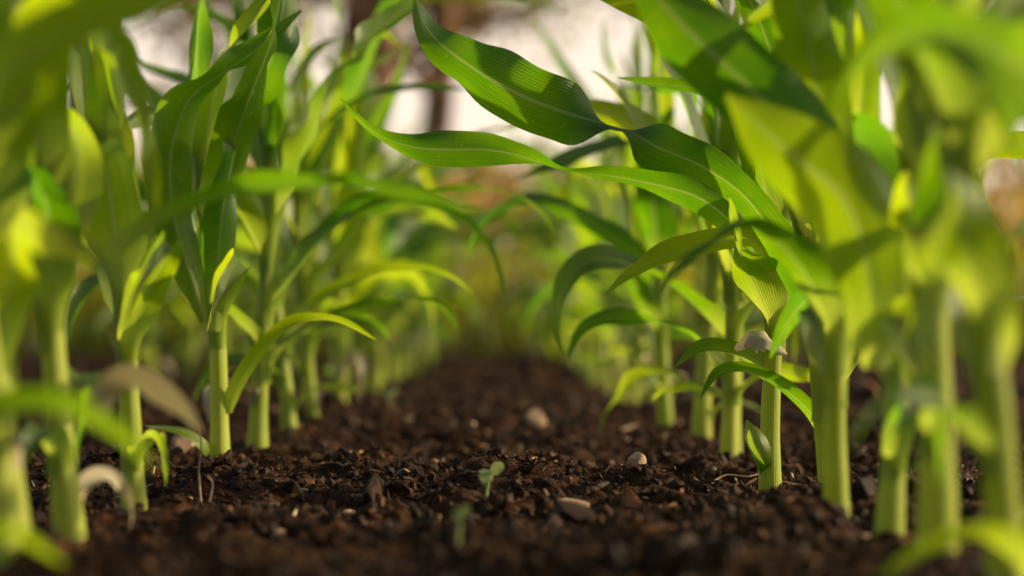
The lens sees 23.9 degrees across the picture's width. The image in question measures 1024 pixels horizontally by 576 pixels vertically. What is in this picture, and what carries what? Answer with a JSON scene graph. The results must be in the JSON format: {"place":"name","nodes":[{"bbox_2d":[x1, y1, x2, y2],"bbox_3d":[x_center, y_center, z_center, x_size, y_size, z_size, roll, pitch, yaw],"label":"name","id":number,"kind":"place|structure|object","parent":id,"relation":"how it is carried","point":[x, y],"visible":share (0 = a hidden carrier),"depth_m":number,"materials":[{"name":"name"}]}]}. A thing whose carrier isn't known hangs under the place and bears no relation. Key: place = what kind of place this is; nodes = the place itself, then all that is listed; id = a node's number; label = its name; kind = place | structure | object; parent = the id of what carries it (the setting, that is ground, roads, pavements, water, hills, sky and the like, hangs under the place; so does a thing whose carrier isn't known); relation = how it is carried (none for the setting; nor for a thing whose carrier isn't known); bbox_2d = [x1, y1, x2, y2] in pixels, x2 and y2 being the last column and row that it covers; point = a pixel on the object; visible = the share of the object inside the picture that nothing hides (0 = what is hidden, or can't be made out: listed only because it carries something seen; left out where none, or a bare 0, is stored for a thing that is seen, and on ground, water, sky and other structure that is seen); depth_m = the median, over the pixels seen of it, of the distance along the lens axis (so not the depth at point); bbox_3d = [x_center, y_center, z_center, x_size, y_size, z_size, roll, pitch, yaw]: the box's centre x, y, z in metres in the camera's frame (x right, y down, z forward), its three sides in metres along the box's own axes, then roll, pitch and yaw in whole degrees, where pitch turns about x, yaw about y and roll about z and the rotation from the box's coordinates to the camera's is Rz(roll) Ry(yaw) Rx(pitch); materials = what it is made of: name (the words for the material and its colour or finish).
{"place":"outdoors","nodes":[
{"label":"outdoors","id":0,"kind":"place"},
{"bbox_2d":[5,324,1023,575],"bbox_3d":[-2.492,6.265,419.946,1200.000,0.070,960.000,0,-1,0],"label":"soil ground","id":1,"kind":"structure","parent":0,"point":[29,364],"depth_m":2.06,"materials":[{"name":"brown soil"}]},
{"bbox_2d":[19,50,132,541],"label":"corn plant","id":2,"kind":"object","parent":1,"relation":"on","point":[65,189],"visible":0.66,"depth_m":1.59,"materials":[{"name":"green plant"}]},
{"bbox_2d":[0,0,160,567],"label":"corn plant","id":3,"kind":"object","parent":1,"relation":"on","point":[120,52],"visible":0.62,"depth_m":1.50,"materials":[{"name":"green plant"}]},
{"bbox_2d":[70,41,182,509],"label":"corn plant","id":4,"kind":"object","parent":1,"relation":"on","point":[148,281],"visible":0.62,"depth_m":1.84,"materials":[{"name":"green plant"}]},
{"bbox_2d":[70,108,187,341],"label":"corn plant","id":5,"kind":"object","parent":1,"relation":"on","point":[143,196],"visible":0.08,"depth_m":5.21,"materials":[{"name":"green plant"}]},
{"bbox_2d":[94,231,167,372],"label":"corn plant","id":6,"kind":"object","parent":1,"relation":"on","point":[155,338],"visible":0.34,"depth_m":5.44,"materials":[{"name":"green plant"}]},
{"bbox_2d":[171,434,194,454],"bbox_3d":[-0.340,0.162,2.495,0.024,0.025,0.018,0,-1,0],"label":"stone","id":7,"kind":"object","parent":1,"relation":"on","point":[184,443],"visible":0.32,"depth_m":2.49,"materials":[{"name":"beige stone"}]},
{"bbox_2d":[142,169,237,375],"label":"corn plant","id":8,"kind":"object","parent":1,"relation":"on","point":[162,315],"visible":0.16,"depth_m":5.83,"materials":[{"name":"green plant"}]},
{"bbox_2d":[198,433,201,500],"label":"twig","id":9,"kind":"object","parent":1,"relation":"on","point":[200,495],"visible":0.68,"depth_m":1.97,"materials":[{"name":"brown wood"}]},
{"bbox_2d":[163,211,246,372],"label":"corn plant","id":10,"kind":"object","parent":1,"relation":"on","point":[171,317],"visible":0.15,"depth_m":6.40,"materials":[{"name":"green plant"}]},
{"bbox_2d":[207,475,212,501],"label":"twig","id":11,"kind":"object","parent":1,"relation":"on","point":[211,488],"visible":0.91,"depth_m":1.92,"materials":[{"name":"brown wood"}]},
{"bbox_2d":[174,209,258,379],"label":"corn plant","id":12,"kind":"object","parent":1,"relation":"on","point":[193,321],"visible":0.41,"depth_m":6.15,"materials":[{"name":"green plant"}]},
{"bbox_2d":[185,169,254,363],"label":"corn plant","id":13,"kind":"object","parent":1,"relation":"on","point":[206,342],"visible":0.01,"depth_m":6.71,"materials":[{"name":"green plant"}]},
{"bbox_2d":[70,0,404,338],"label":"tree","id":14,"kind":"object","parent":1,"relation":"on","point":[169,25],"visible":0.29,"depth_m":22.59,"materials":[{"name":"brown plant"}]},
{"bbox_2d":[227,244,250,367],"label":"corn plant","id":15,"kind":"object","parent":1,"relation":"on","point":[240,296],"visible":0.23,"depth_m":7.42,"materials":[{"name":"green plant"}]},
{"bbox_2d":[0,0,482,531],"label":"corn plant","id":16,"kind":"object","parent":1,"relation":"on","point":[22,228],"visible":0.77,"depth_m":1.45,"materials":[{"name":"green plant"}]},
{"bbox_2d":[186,246,320,352],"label":"corn plant","id":17,"kind":"object","parent":1,"relation":"on","point":[252,318],"visible":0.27,"depth_m":7.70,"materials":[{"name":"green plant"}]},
{"bbox_2d":[195,226,311,361],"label":"corn plant","id":18,"kind":"object","parent":1,"relation":"on","point":[246,300],"visible":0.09,"depth_m":7.06,"materials":[{"name":"green plant"}]},
{"bbox_2d":[199,268,309,351],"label":"corn plant","id":19,"kind":"object","parent":1,"relation":"on","point":[245,339],"visible":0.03,"depth_m":8.38,"materials":[{"name":"green plant"}]},
{"bbox_2d":[146,0,375,457],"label":"corn plant","id":20,"kind":"object","parent":1,"relation":"on","point":[208,120],"visible":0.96,"depth_m":2.34,"materials":[{"name":"green plant"}]},
{"bbox_2d":[203,189,321,323],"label":"corn plant","id":21,"kind":"object","parent":1,"relation":"on","point":[312,257],"visible":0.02,"depth_m":8.75,"materials":[{"name":"green plant"}]},
{"bbox_2d":[239,262,289,336],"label":"corn plant","id":22,"kind":"object","parent":1,"relation":"on","point":[256,265],"visible":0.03,"depth_m":8.09,"materials":[{"name":"green plant"}]},
{"bbox_2d":[272,529,285,534],"bbox_3d":[-0.166,0.176,1.717,0.010,0.010,0.009,0,-1,0],"label":"wood chip","id":23,"kind":"object","parent":1,"relation":"on","point":[280,531],"visible":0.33,"depth_m":1.71,"materials":[{"name":"brown wood"}]},
{"bbox_2d":[0,0,565,565],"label":"corn plant","id":24,"kind":"object","parent":1,"relation":"on","point":[32,46],"visible":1,"depth_m":1.16,"materials":[{"name":"green plant"}]},
{"bbox_2d":[64,0,554,447],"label":"corn plant","id":25,"kind":"object","parent":1,"relation":"on","point":[260,224],"visible":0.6,"depth_m":2.67,"materials":[{"name":"green plant"}]},
{"bbox_2d":[146,6,475,402],"bbox_3d":[-0.303,-0.109,3.663,0.167,0.662,0.661,1,-1,-42],"label":"corn plant","id":26,"kind":"object","parent":1,"relation":"on","point":[301,113],"visible":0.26,"depth_m":3.62,"materials":[{"name":"green plant"}]},
{"bbox_2d":[140,6,502,430],"bbox_3d":[-0.290,-0.071,2.949,0.549,0.564,0.300,0,-1,10],"label":"corn plant","id":27,"kind":"object","parent":1,"relation":"on","point":[282,375],"visible":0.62,"depth_m":3.02,"materials":[{"name":"green plant"}]},
{"bbox_2d":[148,0,514,418],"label":"corn plant","id":28,"kind":"object","parent":1,"relation":"on","point":[350,80],"visible":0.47,"depth_m":3.34,"materials":[{"name":"green plant"}]},
{"bbox_2d":[245,43,436,391],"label":"corn plant","id":29,"kind":"object","parent":1,"relation":"on","point":[389,237],"visible":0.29,"depth_m":4.84,"materials":[{"name":"green plant"}]},
{"bbox_2d":[210,0,493,195],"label":"tree","id":30,"kind":"object","parent":1,"relation":"on","point":[441,102],"visible":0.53,"depth_m":22.96,"materials":[{"name":"brown plant"}]},
{"bbox_2d":[283,0,434,394],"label":"corn plant","id":31,"kind":"object","parent":1,"relation":"on","point":[395,166],"visible":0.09,"depth_m":4.40,"materials":[{"name":"green plant"}]},
{"bbox_2d":[286,165,445,371],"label":"corn plant","id":32,"kind":"object","parent":1,"relation":"on","point":[405,286],"visible":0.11,"depth_m":5.28,"materials":[{"name":"green plant"}]},
{"bbox_2d":[309,40,434,402],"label":"corn plant","id":33,"kind":"object","parent":1,"relation":"on","point":[361,145],"visible":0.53,"depth_m":3.94,"materials":[{"name":"green plant"}]},
{"bbox_2d":[305,108,452,370],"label":"corn plant","id":34,"kind":"object","parent":1,"relation":"on","point":[409,316],"visible":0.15,"depth_m":6.48,"materials":[{"name":"green plant"}]},
{"bbox_2d":[158,0,607,336],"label":"tree","id":35,"kind":"object","parent":1,"relation":"on","point":[478,26],"visible":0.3,"depth_m":26.88,"materials":[{"name":"brown plant"}]},
{"bbox_2d":[310,194,455,381],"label":"corn plant","id":36,"kind":"object","parent":1,"relation":"on","point":[414,324],"visible":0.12,"depth_m":5.93,"materials":[{"name":"green plant"}]},
{"bbox_2d":[305,194,476,369],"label":"corn plant","id":37,"kind":"object","parent":1,"relation":"on","point":[415,359],"visible":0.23,"depth_m":7.02,"materials":[{"name":"green plant"}]},
{"bbox_2d":[385,388,396,408],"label":"seedling","id":38,"kind":"object","parent":1,"relation":"on","point":[388,395],"visible":1,"depth_m":3.60,"materials":[{"name":"green plant"}]},
{"bbox_2d":[284,98,498,382],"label":"corn plant","id":39,"kind":"object","parent":1,"relation":"on","point":[426,247],"visible":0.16,"depth_m":5.07,"materials":[{"name":"green plant"}]},
{"bbox_2d":[313,166,474,372],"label":"corn plant","id":40,"kind":"object","parent":1,"relation":"on","point":[428,259],"visible":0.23,"depth_m":6.69,"materials":[{"name":"green plant"}]},
{"bbox_2d":[315,167,473,379],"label":"corn plant","id":41,"kind":"object","parent":1,"relation":"on","point":[401,366],"visible":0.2,"depth_m":6.11,"materials":[{"name":"green plant"}]},
{"bbox_2d":[287,75,514,380],"bbox_3d":[-0.287,-0.108,5.638,0.606,0.764,0.275,0,-1,1],"label":"corn plant","id":42,"kind":"object","parent":1,"relation":"on","point":[391,368],"visible":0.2,"depth_m":5.62,"materials":[{"name":"green plant"}]},
{"bbox_2d":[308,59,518,394],"bbox_3d":[-0.289,-0.101,4.652,0.622,0.674,0.189,0,-1,-4],"label":"corn plant","id":43,"kind":"object","parent":1,"relation":"on","point":[418,238],"visible":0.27,"depth_m":4.64,"materials":[{"name":"green plant"}]},
{"bbox_2d":[404,188,430,331],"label":"corn plant","id":44,"kind":"object","parent":1,"relation":"on","point":[420,306],"visible":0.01,"depth_m":7.62,"materials":[{"name":"green plant"}]},
{"bbox_2d":[350,0,513,328],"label":"tree","id":45,"kind":"object","parent":1,"relation":"on","point":[383,73],"visible":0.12,"depth_m":19.02,"materials":[{"name":"green plant"}]},
{"bbox_2d":[405,234,474,345],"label":"corn plant","id":46,"kind":"object","parent":1,"relation":"on","point":[444,282],"visible":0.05,"depth_m":8.11,"materials":[{"name":"green plant"}]},
{"bbox_2d":[406,193,482,362],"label":"corn plant","id":47,"kind":"object","parent":1,"relation":"on","point":[469,301],"visible":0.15,"depth_m":7.74,"materials":[{"name":"green plant"}]},
{"bbox_2d":[428,234,480,341],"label":"corn plant","id":48,"kind":"object","parent":1,"relation":"on","point":[463,276],"visible":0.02,"depth_m":8.42,"materials":[{"name":"green plant"}]},
{"bbox_2d":[427,243,487,354],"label":"corn plant","id":49,"kind":"object","parent":1,"relation":"on","point":[438,277],"visible":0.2,"depth_m":8.64,"materials":[{"name":"green plant"}]},
{"bbox_2d":[453,505,469,544],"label":"seedling","id":50,"kind":"object","parent":1,"relation":"on","point":[458,515],"visible":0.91,"depth_m":1.47,"materials":[{"name":"green plant"}]},
{"bbox_2d":[419,166,522,356],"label":"corn plant","id":51,"kind":"object","parent":1,"relation":"on","point":[479,247],"visible":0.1,"depth_m":8.79,"materials":[{"name":"green plant"}]},
{"bbox_2d":[478,461,503,499],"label":"seedling","id":52,"kind":"object","parent":1,"relation":"on","point":[496,468],"visible":1,"depth_m":1.90,"materials":[{"name":"green plant"}]},
{"bbox_2d":[31,378,968,574],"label":"pale straw bits","id":53,"kind":"object","parent":1,"relation":"on","point":[393,561],"visible":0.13,"depth_m":2.04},
{"bbox_2d":[0,382,1023,575],"bbox_3d":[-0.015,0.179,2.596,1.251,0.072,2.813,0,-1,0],"label":"soil clods","id":54,"kind":"object","parent":1,"relation":"on","point":[429,522],"visible":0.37,"depth_m":1.79,"materials":[{"name":"brown soil"}]},
{"bbox_2d":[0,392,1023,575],"bbox_3d":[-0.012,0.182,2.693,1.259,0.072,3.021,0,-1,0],"label":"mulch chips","id":55,"kind":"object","parent":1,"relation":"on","point":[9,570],"visible":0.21,"depth_m":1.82,"materials":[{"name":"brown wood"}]},
{"bbox_2d":[16,353,1023,408],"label":"soil clods","id":56,"kind":"object","parent":1,"relation":"on","point":[483,398],"visible":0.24,"depth_m":5.42,"materials":[{"name":"brown soil"}]},
{"bbox_2d":[16,229,1023,359],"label":"weeds","id":57,"kind":"object","parent":1,"relation":"on","point":[488,299],"visible":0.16,"depth_m":9.52,"materials":[{"name":"green plant"}]},
{"bbox_2d":[21,354,1023,407],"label":"mulch chips","id":58,"kind":"object","parent":1,"relation":"on","point":[572,403],"visible":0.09,"depth_m":5.13,"materials":[{"name":"brown wood"}]},
{"bbox_2d":[35,158,1022,331],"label":"hedge","id":59,"kind":"object","parent":1,"relation":"on","point":[1010,171],"visible":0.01,"depth_m":37.38,"materials":[{"name":"green plant"}]},
{"bbox_2d":[450,136,620,363],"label":"corn plant","id":60,"kind":"object","parent":1,"relation":"on","point":[513,293],"visible":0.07,"depth_m":8.04,"materials":[{"name":"green plant"}]},
{"bbox_2d":[526,409,546,427],"bbox_3d":[0.032,0.172,3.147,0.026,0.030,0.023,0,-1,0],"label":"stone","id":61,"kind":"object","parent":1,"relation":"on","point":[536,417],"visible":0.78,"depth_m":3.14,"materials":[{"name":"beige stone"}]},
{"bbox_2d":[484,168,589,357],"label":"corn plant","id":62,"kind":"object","parent":1,"relation":"on","point":[522,246],"visible":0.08,"depth_m":8.24,"materials":[{"name":"green plant"}]},
{"bbox_2d":[462,92,647,377],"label":"corn plant","id":63,"kind":"object","parent":1,"relation":"on","point":[559,233],"visible":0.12,"depth_m":6.13,"materials":[{"name":"green plant"}]},
{"bbox_2d":[523,212,587,360],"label":"corn plant","id":64,"kind":"object","parent":1,"relation":"on","point":[554,263],"visible":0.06,"depth_m":6.59,"materials":[{"name":"green plant"}]},
{"bbox_2d":[496,117,619,371],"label":"corn plant","id":65,"kind":"object","parent":1,"relation":"on","point":[545,177],"visible":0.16,"depth_m":6.42,"materials":[{"name":"green plant"}]},
{"bbox_2d":[501,198,632,341],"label":"corn plant","id":66,"kind":"object","parent":1,"relation":"on","point":[520,210],"visible":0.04,"depth_m":7.48,"materials":[{"name":"green plant"}]},
{"bbox_2d":[523,158,613,367],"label":"corn plant","id":67,"kind":"object","parent":1,"relation":"on","point":[560,263],"visible":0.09,"depth_m":7.13,"materials":[{"name":"green plant"}]},
{"bbox_2d":[550,498,588,506],"bbox_3d":[0.043,0.168,1.868,0.033,0.012,0.011,0,-1,0],"label":"wood chip","id":68,"kind":"object","parent":1,"relation":"on","point":[574,501],"visible":0.34,"depth_m":1.87,"materials":[{"name":"beige wood"}]},
{"bbox_2d":[518,165,621,357],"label":"corn plant","id":69,"kind":"object","parent":1,"relation":"on","point":[547,262],"visible":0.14,"depth_m":7.65,"materials":[{"name":"green plant"}]},
{"bbox_2d":[459,133,686,393],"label":"corn plant","id":70,"kind":"object","parent":1,"relation":"on","point":[547,240],"visible":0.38,"depth_m":5.15,"materials":[{"name":"green plant"}]},
{"bbox_2d":[528,206,618,361],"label":"corn plant","id":71,"kind":"object","parent":1,"relation":"on","point":[539,214],"visible":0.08,"depth_m":7.94,"materials":[{"name":"green plant"}]},
{"bbox_2d":[532,188,618,385],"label":"corn plant","id":72,"kind":"object","parent":1,"relation":"on","point":[544,315],"visible":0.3,"depth_m":5.44,"materials":[{"name":"green plant"}]},
{"bbox_2d":[557,170,619,359],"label":"corn plant","id":73,"kind":"object","parent":1,"relation":"on","point":[562,181],"visible":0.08,"depth_m":6.92,"materials":[{"name":"green plant"}]},
{"bbox_2d":[502,194,706,380],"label":"corn plant","id":74,"kind":"object","parent":1,"relation":"on","point":[567,232],"visible":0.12,"depth_m":5.73,"materials":[{"name":"green plant"}]},
{"bbox_2d":[522,12,699,400],"bbox_3d":[0.191,-0.143,4.334,0.266,0.703,0.710,1,-1,-37],"label":"corn plant","id":75,"kind":"object","parent":1,"relation":"on","point":[567,72],"visible":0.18,"depth_m":4.39,"materials":[{"name":"green plant"}]},
{"bbox_2d":[524,71,699,403],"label":"corn plant","id":76,"kind":"object","parent":1,"relation":"on","point":[613,299],"visible":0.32,"depth_m":4.11,"materials":[{"name":"green plant"}]},
{"bbox_2d":[520,139,721,395],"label":"corn plant","id":77,"kind":"object","parent":1,"relation":"on","point":[672,292],"visible":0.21,"depth_m":4.91,"materials":[{"name":"green plant"}]},
{"bbox_2d":[547,138,704,401],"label":"corn plant","id":78,"kind":"object","parent":1,"relation":"on","point":[606,205],"visible":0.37,"depth_m":4.69,"materials":[{"name":"green plant"}]},
{"bbox_2d":[496,0,764,452],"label":"corn plant","id":79,"kind":"object","parent":1,"relation":"on","point":[577,265],"visible":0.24,"depth_m":2.64,"materials":[{"name":"green plant"}]},
{"bbox_2d":[465,83,797,438],"bbox_3d":[0.190,-0.176,3.069,0.499,0.777,0.265,0,-1,0],"label":"corn plant","id":80,"kind":"object","parent":1,"relation":"on","point":[618,236],"visible":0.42,"depth_m":3.00,"materials":[{"name":"green plant"}]},
{"bbox_2d":[581,17,686,402],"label":"corn plant","id":81,"kind":"object","parent":1,"relation":"on","point":[636,97],"visible":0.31,"depth_m":3.73,"materials":[{"name":"green plant"}]},
{"bbox_2d":[626,452,646,466],"bbox_3d":[0.111,0.156,2.149,0.018,0.020,0.014,0,-1,0],"label":"stone","id":82,"kind":"object","parent":1,"relation":"on","point":[635,458],"visible":0.56,"depth_m":2.15,"materials":[{"name":"beige stone"}]},
{"bbox_2d":[619,23,684,427],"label":"corn plant","id":83,"kind":"object","parent":1,"relation":"on","point":[658,219],"visible":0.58,"depth_m":3.32,"materials":[{"name":"green plant"}]},
{"bbox_2d":[339,0,987,490],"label":"corn plant","id":84,"kind":"object","parent":1,"relation":"on","point":[759,282],"visible":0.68,"depth_m":2.10,"materials":[{"name":"green plant"}]},
{"bbox_2d":[693,255,706,269],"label":"corn plant","id":85,"kind":"object","parent":1,"relation":"on","point":[703,259],"visible":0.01,"depth_m":7.70,"materials":[{"name":"green plant"}]},
{"bbox_2d":[688,313,717,336],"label":"corn plant","id":86,"kind":"object","parent":1,"relation":"on","point":[691,315],"visible":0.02,"depth_m":8.27,"materials":[{"name":"green plant"}]},
{"bbox_2d":[674,270,756,329],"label":"corn plant","id":87,"kind":"object","parent":1,"relation":"on","point":[722,307],"visible":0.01,"depth_m":8.08,"materials":[{"name":"green plant"}]},
{"bbox_2d":[412,0,1023,482],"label":"corn plant","id":88,"kind":"object","parent":1,"relation":"on","point":[512,88],"visible":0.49,"depth_m":2.06,"materials":[{"name":"green plant"}]},
{"bbox_2d":[698,300,763,332],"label":"corn plant","id":89,"kind":"object","parent":1,"relation":"on","point":[760,327],"depth_m":7.29,"materials":[{"name":"green plant"}]},
{"bbox_2d":[713,473,758,482],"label":"twig","id":90,"kind":"object","parent":1,"relation":"on","point":[721,476],"visible":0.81,"depth_m":2.13,"materials":[{"name":"brown wood"}]},
{"bbox_2d":[569,3,949,456],"bbox_3d":[0.180,-0.128,2.509,0.551,0.665,0.442,0,-1,20],"label":"corn plant","id":91,"kind":"object","parent":1,"relation":"on","point":[735,320],"visible":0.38,"depth_m":2.55,"materials":[{"name":"green plant"}]},
{"bbox_2d":[649,0,880,516],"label":"corn plant","id":92,"kind":"object","parent":1,"relation":"on","point":[815,41],"visible":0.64,"depth_m":1.66,"materials":[{"name":"green plant"}]},
{"bbox_2d":[557,0,986,336],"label":"tree","id":93,"kind":"object","parent":1,"relation":"on","point":[608,27],"visible":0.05,"depth_m":26.05,"materials":[{"name":"green plant"}]},
{"bbox_2d":[762,324,798,365],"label":"corn plant","id":94,"kind":"object","parent":1,"relation":"on","point":[796,354],"visible":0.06,"depth_m":6.58,"materials":[{"name":"green plant"}]},
{"bbox_2d":[635,0,978,535],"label":"corn plant","id":95,"kind":"object","parent":1,"relation":"on","point":[848,199],"visible":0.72,"depth_m":1.51,"materials":[{"name":"green plant"}]},
{"bbox_2d":[831,5,1023,127],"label":"corn plant","id":96,"kind":"object","parent":1,"relation":"on","point":[984,52],"visible":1,"depth_m":1.14,"materials":[{"name":"green plant"}]},
{"bbox_2d":[851,0,1023,575],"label":"corn plant","id":97,"kind":"object","parent":1,"relation":"on","point":[964,245],"visible":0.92,"depth_m":1.22,"materials":[{"name":"green plant"}]},
{"bbox_2d":[871,51,1021,554],"bbox_3d":[0.233,-0.170,1.406,0.255,0.717,0.572,-1,-1,34],"label":"corn plant","id":98,"kind":"object","parent":1,"relation":"on","point":[937,504],"visible":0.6,"depth_m":1.36,"materials":[{"name":"green plant"}]},
{"bbox_2d":[977,2,1023,268],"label":"tree","id":99,"kind":"object","parent":1,"relation":"on","point":[1022,186],"visible":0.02,"depth_m":23.86,"materials":[{"name":"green plant"}]},
{"bbox_2d":[24,122,1023,337],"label":"meadow grass","id":100,"kind":"structure","parent":0,"point":[500,183],"depth_m":16.90,"materials":[{"name":"green plant"}]},
{"bbox_2d":[123,0,1023,288],"label":"sky","id":101,"kind":"structure","parent":0,"point":[587,55],"materials":[{"name":"white"}]}
]}

